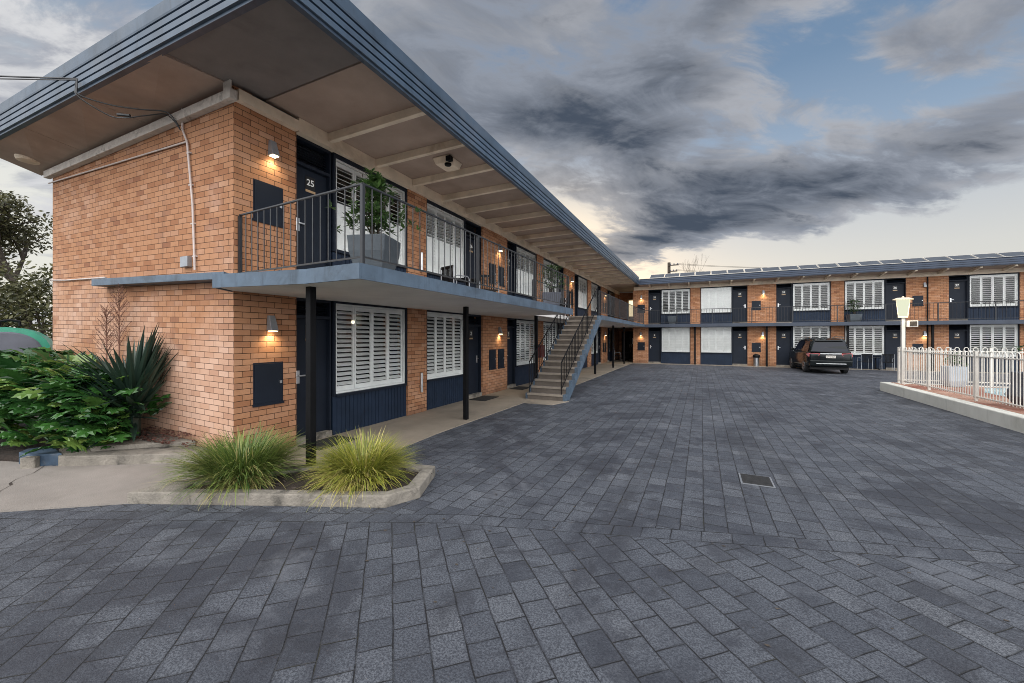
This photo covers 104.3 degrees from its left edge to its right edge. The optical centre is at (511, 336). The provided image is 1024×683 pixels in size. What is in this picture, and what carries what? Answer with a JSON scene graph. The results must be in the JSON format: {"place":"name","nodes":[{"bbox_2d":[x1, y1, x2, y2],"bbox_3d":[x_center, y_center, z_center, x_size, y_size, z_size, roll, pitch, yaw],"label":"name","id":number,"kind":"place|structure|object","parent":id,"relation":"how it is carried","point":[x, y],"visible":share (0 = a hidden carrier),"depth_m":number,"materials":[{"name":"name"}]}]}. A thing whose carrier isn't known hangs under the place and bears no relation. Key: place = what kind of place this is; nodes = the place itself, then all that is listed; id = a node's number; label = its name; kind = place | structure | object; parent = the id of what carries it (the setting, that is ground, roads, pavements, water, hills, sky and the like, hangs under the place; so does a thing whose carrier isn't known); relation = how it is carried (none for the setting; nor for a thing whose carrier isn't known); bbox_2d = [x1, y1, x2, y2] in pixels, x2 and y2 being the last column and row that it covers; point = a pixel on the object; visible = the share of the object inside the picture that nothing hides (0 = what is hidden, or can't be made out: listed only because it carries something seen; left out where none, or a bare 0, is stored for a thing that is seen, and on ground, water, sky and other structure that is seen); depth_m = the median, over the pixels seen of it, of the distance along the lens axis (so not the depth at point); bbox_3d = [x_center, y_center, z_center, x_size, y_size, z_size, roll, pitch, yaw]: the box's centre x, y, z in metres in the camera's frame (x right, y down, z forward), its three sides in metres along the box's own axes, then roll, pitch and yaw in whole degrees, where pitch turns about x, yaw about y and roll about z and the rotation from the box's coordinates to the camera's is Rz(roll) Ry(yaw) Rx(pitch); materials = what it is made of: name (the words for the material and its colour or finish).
{"place":"outdoors","nodes":[
{"label":"outdoors","id":0,"kind":"place"},
{"bbox_2d":[0,461,200,511],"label":"driveway pad","id":1,"kind":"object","parent":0,"point":[50,487],"visible":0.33,"depth_m":4.85,"materials":[{"name":"concrete"}]},
{"bbox_2d":[19,447,61,468],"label":"blue block","id":2,"kind":"structure","parent":1,"relation":"on","point":[43,457],"depth_m":5.51,"materials":[{"name":"concrete"}]},
{"bbox_2d":[58,445,212,465],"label":"concrete slab","id":3,"kind":"structure","parent":1,"relation":"on","point":[123,457],"depth_m":5.59,"materials":[{"name":"grey concrete"}]},
{"bbox_2d":[89,431,195,451],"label":"concrete slab","id":4,"kind":"structure","parent":3,"relation":"on","point":[137,443],"depth_m":5.93,"materials":[{"name":"grey concrete"}]},
{"bbox_2d":[136,426,195,446],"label":"leaf litter","id":5,"kind":"object","parent":3,"relation":"on","point":[154,439],"visible":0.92,"depth_m":6.11,"materials":[{"name":"brown plant"}]},
{"bbox_2d":[23,284,177,452],"bbox_3d":[-6.167,0.438,6.062,2.724,2.705,1.730,0,0,25],"label":"spiky yucca","id":6,"kind":"object","parent":5,"relation":"on","point":[140,367],"visible":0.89,"depth_m":6.03,"materials":[{"name":"green plant"}]},
{"bbox_2d":[0,363,1023,682],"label":"courtyard paving","id":7,"kind":"structure","parent":0,"point":[858,545],"depth_m":3.21,"materials":[{"name":"grey stone"}]},
{"bbox_2d":[127,462,434,507],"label":"planter kerb","id":8,"kind":"structure","parent":7,"relation":"on","point":[416,487],"depth_m":4.27,"materials":[{"name":"concrete"}]},
{"bbox_2d":[191,469,418,490],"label":"planter soil","id":9,"kind":"structure","parent":8,"relation":"in","point":[290,484],"depth_m":4.65,"materials":[{"name":"brown soil"}]},
{"bbox_2d":[293,427,423,511],"bbox_3d":[-1.764,1.520,4.769,1.610,0.834,1.602,0,0,25],"label":"grass tussock","id":10,"kind":"object","parent":9,"relation":"on","point":[362,465],"depth_m":4.55,"materials":[{"name":"green plant"}]},
{"bbox_2d":[192,407,1008,646],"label":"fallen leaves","id":11,"kind":"object","parent":7,"relation":"on","point":[488,530],"visible":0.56,"depth_m":4.53,"materials":[{"name":"brown plant"}]},
{"bbox_2d":[738,473,775,487],"bbox_3d":[3.059,1.796,4.990,0.360,0.011,0.400,0,0,25],"label":"drain grate","id":12,"kind":"object","parent":7,"relation":"on","point":[757,480],"visible":1,"depth_m":4.96,"materials":[{"name":"grey metal"}]},
{"bbox_2d":[789,336,852,372],"bbox_3d":[16.181,0.894,21.132,2.068,1.811,4.629,0,0,24],"label":"parked car","id":13,"kind":"object","parent":7,"relation":"on","point":[809,353],"visible":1,"depth_m":19.30,"materials":[{"name":"black paint"}]},
{"bbox_2d":[0,0,1023,334],"label":"sky","id":14,"kind":"structure","parent":0,"point":[749,134],"materials":[{"name":"grey"}]},
{"bbox_2d":[199,359,1008,476],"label":"walkway","id":15,"kind":"structure","parent":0,"point":[417,427],"depth_m":8.93,"materials":[{"name":"concrete"}]},
{"bbox_2d":[299,435,356,449],"bbox_3d":[-3.092,1.781,6.713,0.510,0.014,0.770,0,0,25],"label":"doormat","id":16,"kind":"object","parent":15,"relation":"on","point":[320,443],"visible":0.5,"depth_m":6.74,"materials":[{"name":"rubber"}]},
{"bbox_2d":[469,395,498,400],"bbox_3d":[-0.799,1.781,11.536,0.510,0.014,0.850,0,0,25],"label":"doormat","id":17,"kind":"object","parent":15,"relation":"on","point":[483,398],"visible":1,"depth_m":11.43,"materials":[{"name":"fabric"}]},
{"bbox_2d":[526,288,600,400],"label":"staircase","id":18,"kind":"structure","parent":15,"relation":"on","point":[560,369],"depth_m":12.59,"materials":[{"name":"concrete"}]},
{"bbox_2d":[753,354,759,366],"bbox_3d":[14.741,1.415,24.017,0.400,0.750,0.400,0,0,25],"label":"litter bin","id":19,"kind":"object","parent":15,"relation":"on","point":[756,357],"visible":0.98,"depth_m":23.88,"materials":[{"name":"metal"}]},
{"bbox_2d":[857,354,872,369],"bbox_3d":[19.240,1.361,21.712,0.518,0.861,0.523,0,0,20],"label":"patio chair","id":20,"kind":"object","parent":15,"relation":"on","point":[865,357],"visible":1,"depth_m":21.54,"materials":[{"name":"black metal"}]},
{"bbox_2d":[881,354,894,370],"bbox_3d":[20.114,1.361,21.353,0.518,0.861,0.523,0,0,33],"label":"patio chair","id":21,"kind":"object","parent":15,"relation":"on","point":[890,359],"visible":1,"depth_m":21.15,"materials":[{"name":"black metal"}]},
{"bbox_2d":[891,382,1023,414],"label":"pool terrace","id":22,"kind":"structure","parent":0,"point":[1011,408],"depth_m":10.17,"materials":[{"name":"beige concrete"}]},
{"bbox_2d":[892,296,917,384],"bbox_3d":[12.575,0.147,12.739,0.587,2.885,0.490,0,0,44],"label":"lamp post","id":23,"kind":"object","parent":22,"relation":"on","point":[902,304],"visible":0.89,"depth_m":12.72,"materials":[{"name":"white metal"}]},
{"bbox_2d":[941,353,966,386],"bbox_3d":[13.473,0.989,12.114,0.524,1.042,0.527,0,0,15],"label":"potted shrub","id":24,"kind":"object","parent":22,"relation":"on","point":[954,373],"visible":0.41,"depth_m":12.01,"materials":[{"name":"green plant"}]},
{"bbox_2d":[897,347,1023,408],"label":"pool fence","id":25,"kind":"object","parent":22,"relation":"on","point":[975,382],"visible":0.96,"depth_m":10.34,"materials":[{"name":"white metal"}]},
{"bbox_2d":[1004,330,1023,405],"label":"potted shrub","id":26,"kind":"object","parent":22,"relation":"on","point":[1018,388],"visible":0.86,"depth_m":8.72,"materials":[{"name":"green plant"}]},
{"bbox_2d":[985,387,1007,396],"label":"pool water","id":27,"kind":"structure","parent":0,"point":[995,391],"depth_m":11.27,"materials":[{"name":"teal liquid"}]},
{"label":"ground","id":28,"kind":"structure","parent":0,"visible":0},
{"bbox_2d":[1,239,31,263],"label":"tree","id":29,"kind":"object","parent":28,"relation":"on","point":[9,253],"visible":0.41,"depth_m":23.88,"materials":[{"name":"green plant"}]},
{"bbox_2d":[0,277,47,327],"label":"hedge shrub","id":30,"kind":"object","parent":28,"relation":"on","point":[9,296],"visible":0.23,"depth_m":17.91,"materials":[{"name":"green plant"}]},
{"bbox_2d":[0,190,52,329],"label":"tree","id":31,"kind":"object","parent":28,"relation":"on","point":[8,230],"visible":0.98,"depth_m":21.32,"materials":[{"name":"green plant"}]},
{"bbox_2d":[0,257,52,340],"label":"hedge shrub","id":32,"kind":"object","parent":28,"relation":"on","point":[41,326],"visible":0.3,"depth_m":17.92,"materials":[{"name":"green plant"}]},
{"bbox_2d":[0,319,52,352],"bbox_3d":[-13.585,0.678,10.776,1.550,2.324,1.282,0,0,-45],"label":"parked car","id":33,"kind":"object","parent":28,"relation":"on","point":[14,338],"visible":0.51,"depth_m":10.53,"materials":[{"name":"metal"}]},
{"bbox_2d":[0,416,66,461],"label":"garden bed","id":34,"kind":"object","parent":28,"relation":"on","point":[8,453],"depth_m":6.16,"materials":[{"name":"soil"}]},
{"bbox_2d":[0,347,171,457],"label":"acanthus bush","id":35,"kind":"object","parent":34,"relation":"on","point":[20,399],"visible":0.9,"depth_m":5.69,"materials":[{"name":"green plant"}]},
{"bbox_2d":[143,420,318,509],"bbox_3d":[-3.242,1.450,4.784,1.902,0.875,1.876,0,0,25],"label":"grass tussock","id":36,"kind":"object","parent":28,"relation":"on","point":[246,464],"depth_m":4.54,"materials":[{"name":"green plant"}]},
{"bbox_2d":[0,0,1023,465],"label":"motel building","id":37,"kind":"structure","parent":28,"relation":"on","point":[208,236],"depth_m":7.04,"materials":[{"name":"brick"}]},
{"bbox_2d":[14,154,39,164],"bbox_3d":[-9.704,-3.570,8.002,0.380,0.140,0.374,0,0,25],"label":"eave light","id":38,"kind":"object","parent":37,"relation":"attached to","point":[23,158],"visible":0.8,"depth_m":7.91,"materials":[{"name":"beige paint"}]},
{"bbox_2d":[0,75,180,129],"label":"service cable","id":39,"kind":"object","parent":37,"relation":"attached to","point":[76,89],"visible":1,"depth_m":5.69,"materials":[{"name":"black rubber"},{"name":"plastic"}]},
{"bbox_2d":[267,315,278,331],"bbox_3d":[-3.670,-0.203,6.108,0.122,0.245,0.116,0,0,25],"label":"wall lamp","id":40,"kind":"object","parent":37,"relation":"attached to","point":[272,326],"visible":1,"depth_m":6.08,"materials":[{"name":"grey metal"}]},
{"bbox_2d":[268,140,279,157],"bbox_3d":[-3.661,-2.893,6.126,0.122,0.245,0.116,0,0,25],"label":"wall lamp","id":41,"kind":"object","parent":37,"relation":"attached to","point":[273,151],"visible":1,"depth_m":6.10,"materials":[{"name":"grey metal"}]},
{"bbox_2d":[296,134,330,268],"bbox_3d":[-3.505,-2.115,6.915,0.170,2.470,0.720,0,0,25],"label":"door","id":42,"kind":"structure","parent":37,"relation":"in","point":[310,180],"depth_m":6.96,"materials":[{"name":"blue paint"}]},
{"bbox_2d":[296,297,331,444],"bbox_3d":[-3.505,0.570,6.915,0.230,2.440,0.720,0,0,25],"label":"door","id":43,"kind":"structure","parent":37,"relation":"in","point":[323,321],"depth_m":7.05,"materials":[{"name":"blue paint"}]},
{"bbox_2d":[331,301,406,396],"bbox_3d":[-2.850,0.225,8.143,0.180,1.750,2.000,0,0,25],"label":"window","id":44,"kind":"structure","parent":37,"relation":"in","point":[370,384],"depth_m":8.03,"materials":[{"name":"blue paint"}]},
{"bbox_2d":[331,152,406,267],"bbox_3d":[-2.850,-2.445,8.143,0.180,1.810,2.000,0,0,25],"label":"window","id":45,"kind":"structure","parent":37,"relation":"in","point":[338,161],"depth_m":7.63,"materials":[{"name":"blue paint"}]},
{"bbox_2d":[329,167,422,269],"bbox_3d":[-1.777,-1.509,5.309,1.233,1.437,1.189,0,0,25],"label":"potted shrub","id":46,"kind":"object","parent":37,"relation":"on","point":[377,181],"visible":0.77,"depth_m":5.22,"materials":[{"name":"green plant"}]},
{"bbox_2d":[427,310,462,381],"bbox_3d":[-1.744,0.225,10.468,0.180,1.750,1.790,0,0,25],"label":"window","id":47,"kind":"structure","parent":37,"relation":"in","point":[444,373],"depth_m":10.45,"materials":[{"name":"white paint"}]},
{"bbox_2d":[427,199,464,277],"bbox_3d":[-1.744,-2.445,10.468,0.180,1.810,1.790,0,0,25],"label":"window","id":48,"kind":"structure","parent":37,"relation":"in","point":[433,208],"depth_m":10.44,"materials":[{"name":"blue paint"}]},
{"bbox_2d":[433,154,461,171],"bbox_3d":[-1.294,-3.494,8.088,0.424,0.167,0.497,0,0,25],"label":"security camera","id":49,"kind":"object","parent":37,"relation":"attached to","point":[448,163],"visible":1,"depth_m":7.96,"materials":[{"name":"beige paint"}]},
{"bbox_2d":[440,265,469,285],"bbox_3d":[-1.349,-1.210,9.413,0.523,0.861,0.518,0,0,-45],"label":"patio chair","id":50,"kind":"object","parent":37,"relation":"on","point":[447,270],"visible":0.54,"depth_m":9.25,"materials":[{"name":"black metal"}]},
{"bbox_2d":[465,219,480,287],"bbox_3d":[-1.212,-2.115,11.738,0.170,2.470,0.920,0,0,25],"label":"door","id":51,"kind":"structure","parent":37,"relation":"in","point":[478,228],"depth_m":11.78,"materials":[{"name":"blue paint"}]},
{"bbox_2d":[469,314,481,398],"bbox_3d":[-1.212,0.570,11.738,0.230,2.440,0.920,0,0,25],"label":"door","id":52,"kind":"structure","parent":37,"relation":"in","point":[474,330],"depth_m":11.93,"materials":[{"name":"blue paint"}]},
{"bbox_2d":[479,274,498,292],"bbox_3d":[-0.637,-1.210,10.349,0.518,0.861,0.523,0,0,-15],"label":"patio chair","id":53,"kind":"object","parent":37,"relation":"on","point":[491,289],"visible":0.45,"depth_m":10.53,"materials":[{"name":"black metal"}]},
{"bbox_2d":[507,240,514,295],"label":"door","id":54,"kind":"structure","parent":37,"relation":"in","point":[512,245],"depth_m":14.19,"materials":[{"name":"blue paint"}]},
{"bbox_2d":[507,318,515,388],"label":"door","id":55,"kind":"structure","parent":37,"relation":"in","point":[510,326],"depth_m":14.19,"materials":[{"name":"blue paint"}]},
{"bbox_2d":[515,319,533,366],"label":"window","id":56,"kind":"structure","parent":37,"relation":"in","point":[522,362],"depth_m":15.10,"materials":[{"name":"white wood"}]},
{"bbox_2d":[515,244,536,298],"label":"window","id":57,"kind":"structure","parent":37,"relation":"in","point":[519,249],"depth_m":15.26,"materials":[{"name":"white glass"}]},
{"bbox_2d":[543,321,557,359],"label":"window","id":58,"kind":"structure","parent":37,"relation":"in","point":[545,323],"depth_m":17.68,"materials":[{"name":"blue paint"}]},
{"bbox_2d":[543,257,557,291],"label":"window","id":59,"kind":"structure","parent":37,"relation":"in","point":[546,262],"depth_m":17.47,"materials":[{"name":"white glass"}]},
{"bbox_2d":[535,264,568,305],"bbox_3d":[1.099,-1.474,11.345,0.996,1.368,1.220,0,0,-13],"label":"potted shrub","id":60,"kind":"object","parent":37,"relation":"on","point":[549,295],"visible":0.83,"depth_m":11.11,"materials":[{"name":"green plant"}]},
{"bbox_2d":[575,274,576,315],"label":"door","id":61,"kind":"structure","parent":37,"relation":"in","point":[575,274],"depth_m":21.53,"materials":[{"name":"blue paint"}]},
{"bbox_2d":[577,275,586,309],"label":"window","id":62,"kind":"structure","parent":37,"relation":"in","point":[581,296],"depth_m":22.42,"materials":[{"name":"white glass"}]},
{"bbox_2d":[591,282,597,312],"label":"window","id":63,"kind":"structure","parent":37,"relation":"in","point":[593,285],"depth_m":24.78,"materials":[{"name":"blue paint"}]},
{"bbox_2d":[591,330,598,354],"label":"window","id":64,"kind":"structure","parent":37,"relation":"in","point":[592,346],"depth_m":25.55,"materials":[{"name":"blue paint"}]},
{"bbox_2d":[598,327,600,363],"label":"door","id":65,"kind":"structure","parent":37,"relation":"in","point":[599,328],"depth_m":26.47,"materials":[{"name":"blue paint"}]},
{"bbox_2d":[607,328,608,361],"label":"door","id":66,"kind":"structure","parent":37,"relation":"in","point":[607,328],"depth_m":28.81,"materials":[{"name":"blue paint"}]},
{"bbox_2d":[609,328,614,351],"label":"window","id":67,"kind":"structure","parent":37,"relation":"in","point":[610,329],"depth_m":29.65,"materials":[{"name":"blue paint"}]},
{"bbox_2d":[622,332,629,358],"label":"passage door","id":68,"kind":"structure","parent":37,"relation":"in","point":[627,334],"depth_m":31.74,"materials":[{"name":"black metal"}]},
{"bbox_2d":[628,299,632,321],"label":"passage door","id":69,"kind":"structure","parent":37,"relation":"in","point":[630,301],"depth_m":31.61,"materials":[{"name":"beige paint"}]},
{"bbox_2d":[648,327,660,362],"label":"door","id":70,"kind":"structure","parent":37,"relation":"in","point":[654,335],"depth_m":27.01,"materials":[{"name":"blue paint"}]},
{"bbox_2d":[648,290,660,323],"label":"door","id":71,"kind":"structure","parent":37,"relation":"in","point":[654,298],"depth_m":27.01,"materials":[{"name":"blue paint"}]},
{"bbox_2d":[661,327,689,352],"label":"window","id":72,"kind":"structure","parent":37,"relation":"in","point":[670,336],"depth_m":26.41,"materials":[{"name":"white fabric"}]},
{"bbox_2d":[661,288,689,314],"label":"window","id":73,"kind":"structure","parent":37,"relation":"in","point":[668,291],"depth_m":26.41,"materials":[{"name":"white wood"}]},
{"bbox_2d":[700,327,731,353],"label":"window","id":74,"kind":"structure","parent":37,"relation":"in","point":[712,339],"depth_m":25.35,"materials":[{"name":"white fabric"}]},
{"bbox_2d":[700,286,731,313],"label":"window","id":75,"kind":"structure","parent":37,"relation":"in","point":[710,297],"depth_m":25.37,"materials":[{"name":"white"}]},
{"bbox_2d":[711,270,726,274],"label":"solar panel","id":76,"kind":"object","parent":37,"relation":"on","point":[719,272],"visible":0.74,"depth_m":24.91,"materials":[{"name":"white paint"}]},
{"bbox_2d":[727,269,744,273],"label":"solar panel","id":77,"kind":"object","parent":37,"relation":"on","point":[735,271],"visible":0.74,"depth_m":24.52,"materials":[{"name":"white paint"}]},
{"bbox_2d":[732,326,746,365],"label":"door","id":78,"kind":"structure","parent":37,"relation":"in","point":[739,335],"depth_m":24.84,"materials":[{"name":"blue paint"}]},
{"bbox_2d":[732,285,746,322],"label":"door","id":79,"kind":"structure","parent":37,"relation":"in","point":[739,295],"depth_m":24.84,"materials":[{"name":"blue paint"}]},
{"bbox_2d":[744,268,761,272],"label":"solar panel","id":80,"kind":"object","parent":37,"relation":"on","point":[752,270],"visible":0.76,"depth_m":24.13,"materials":[{"name":"white paint"}]},
{"bbox_2d":[761,267,780,271],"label":"solar panel","id":81,"kind":"object","parent":37,"relation":"on","point":[765,269],"visible":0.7,"depth_m":23.73,"materials":[{"name":"white paint"}]},
{"bbox_2d":[776,326,791,366],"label":"door","id":82,"kind":"structure","parent":37,"relation":"in","point":[783,337],"depth_m":23.86,"materials":[{"name":"blue paint"}]},
{"bbox_2d":[776,283,791,322],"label":"door","id":83,"kind":"structure","parent":37,"relation":"in","point":[783,294],"depth_m":23.86,"materials":[{"name":"blue paint"}]},
{"bbox_2d":[779,266,798,270],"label":"solar panel","id":84,"kind":"object","parent":37,"relation":"on","point":[789,268],"visible":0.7,"depth_m":23.35,"materials":[{"name":"white paint"}]},
{"bbox_2d":[797,264,817,268],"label":"solar panel","id":85,"kind":"object","parent":37,"relation":"on","point":[813,266],"visible":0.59,"depth_m":22.98,"materials":[{"name":"white paint"}]},
{"bbox_2d":[792,326,830,347],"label":"window","id":86,"kind":"structure","parent":37,"relation":"in","point":[828,330],"depth_m":23.28,"materials":[{"name":"blue paint"}]},
{"bbox_2d":[792,281,830,311],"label":"window","id":87,"kind":"structure","parent":37,"relation":"in","point":[828,283],"depth_m":23.24,"materials":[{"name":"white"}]},
{"bbox_2d":[817,263,838,267],"bbox_3d":[17.902,-3.956,22.576,0.883,0.493,0.752,0,0,25],"label":"solar panel","id":88,"kind":"object","parent":37,"relation":"on","point":[829,265],"visible":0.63,"depth_m":22.57,"materials":[{"name":"white paint"}]},
{"bbox_2d":[836,262,860,266],"bbox_3d":[18.726,-3.956,22.184,0.883,0.493,0.752,0,0,25],"label":"solar panel","id":89,"kind":"object","parent":37,"relation":"on","point":[845,264],"visible":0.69,"depth_m":22.18,"materials":[{"name":"white paint"}]},
{"bbox_2d":[844,300,863,321],"bbox_3d":[18.880,-1.470,22.037,1.327,1.360,0.843,0,0,-32],"label":"potted shrub","id":90,"kind":"object","parent":37,"relation":"on","point":[854,317],"visible":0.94,"depth_m":21.86,"materials":[{"name":"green plant"}]},
{"bbox_2d":[844,325,885,355],"bbox_3d":[19.626,0.205,22.193,1.790,1.710,0.180,0,0,25],"label":"window","id":91,"kind":"structure","parent":37,"relation":"in","point":[855,353],"depth_m":22.15,"materials":[{"name":"blue paint"}]},
{"bbox_2d":[844,279,885,310],"bbox_3d":[19.626,-2.330,22.193,1.790,1.700,0.180,0,0,25],"label":"window","id":92,"kind":"structure","parent":37,"relation":"in","point":[870,281],"depth_m":22.16,"materials":[{"name":"white"}]},
{"bbox_2d":[857,260,880,265],"bbox_3d":[19.550,-3.956,21.793,0.883,0.493,0.752,0,0,25],"label":"solar panel","id":93,"kind":"object","parent":37,"relation":"on","point":[863,263],"visible":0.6,"depth_m":21.79,"materials":[{"name":"white paint"}]},
{"bbox_2d":[878,259,903,263],"bbox_3d":[20.373,-3.956,21.401,0.883,0.493,0.752,0,0,25],"label":"solar panel","id":94,"kind":"object","parent":37,"relation":"on","point":[894,261],"visible":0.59,"depth_m":21.41,"materials":[{"name":"white paint"}]},
{"bbox_2d":[885,325,905,369],"bbox_3d":[20.851,0.570,21.682,0.820,2.440,0.230,0,0,25],"label":"door","id":95,"kind":"structure","parent":37,"relation":"in","point":[893,335],"depth_m":21.71,"materials":[{"name":"blue paint"}]},
{"bbox_2d":[886,278,905,320],"bbox_3d":[20.851,-1.980,21.682,0.820,2.400,0.230,0,0,25],"label":"door","id":96,"kind":"structure","parent":37,"relation":"in","point":[894,289],"depth_m":21.70,"materials":[{"name":"blue paint"}]},
{"bbox_2d":[900,258,928,262],"bbox_3d":[21.197,-3.956,21.010,0.883,0.493,0.752,0,0,25],"label":"solar panel","id":97,"kind":"object","parent":37,"relation":"on","point":[909,260],"visible":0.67,"depth_m":21.01,"materials":[{"name":"white paint"}]},
{"bbox_2d":[922,256,950,261],"bbox_3d":[22.021,-3.956,20.618,0.883,0.493,0.752,0,0,25],"label":"solar panel","id":98,"kind":"object","parent":37,"relation":"on","point":[940,258],"visible":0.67,"depth_m":20.65,"materials":[{"name":"white paint"}]},
{"bbox_2d":[949,324,967,366],"bbox_3d":[23.054,0.520,20.635,0.720,2.340,0.170,0,0,25],"label":"door","id":99,"kind":"structure","parent":37,"relation":"in","point":[958,335],"depth_m":20.60,"materials":[{"name":"blue paint"}]},
{"bbox_2d":[949,275,967,319],"bbox_3d":[23.054,-1.980,20.635,0.720,2.400,0.230,0,0,25],"label":"door","id":100,"kind":"structure","parent":37,"relation":"in","point":[958,287],"depth_m":20.61,"materials":[{"name":"blue paint"}]},
{"bbox_2d":[946,255,977,259],"bbox_3d":[22.844,-3.956,20.226,0.883,0.493,0.752,0,0,25],"label":"solar panel","id":101,"kind":"object","parent":37,"relation":"on","point":[958,257],"visible":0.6,"depth_m":20.24,"materials":[{"name":"white paint"}]},
{"bbox_2d":[970,253,1002,258],"bbox_3d":[23.668,-3.956,19.835,0.883,0.493,0.752,0,0,25],"label":"solar panel","id":102,"kind":"object","parent":37,"relation":"on","point":[989,255],"visible":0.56,"depth_m":19.86,"materials":[{"name":"white paint"}]},
{"bbox_2d":[968,324,1019,357],"bbox_3d":[24.182,0.205,20.026,1.800,1.710,0.180,0,0,25],"label":"window","id":103,"kind":"structure","parent":37,"relation":"in","point":[1016,327],"depth_m":20.00,"materials":[{"name":"blue paint"}]},
{"bbox_2d":[968,272,1019,307],"bbox_3d":[24.182,-2.330,20.026,1.800,1.700,0.180,0,0,25],"label":"window","id":104,"kind":"structure","parent":37,"relation":"in","point":[1016,275],"depth_m":20.01,"materials":[{"name":"white paint"}]},
{"bbox_2d":[996,251,1023,256],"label":"solar panel","id":105,"kind":"object","parent":37,"relation":"on","point":[1010,254],"visible":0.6,"depth_m":19.49,"materials":[{"name":"white paint"}]},
{"bbox_2d":[667,262,678,273],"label":"utility pole","id":106,"kind":"object","parent":28,"relation":"on","point":[669,265],"visible":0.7,"depth_m":55.75,"materials":[{"name":"grey metal"}]},
{"bbox_2d":[880,382,1023,432],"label":"pool kerb wall","id":107,"kind":"structure","parent":28,"relation":"on","point":[1010,420],"depth_m":9.22,"materials":[{"name":"beige paint"}]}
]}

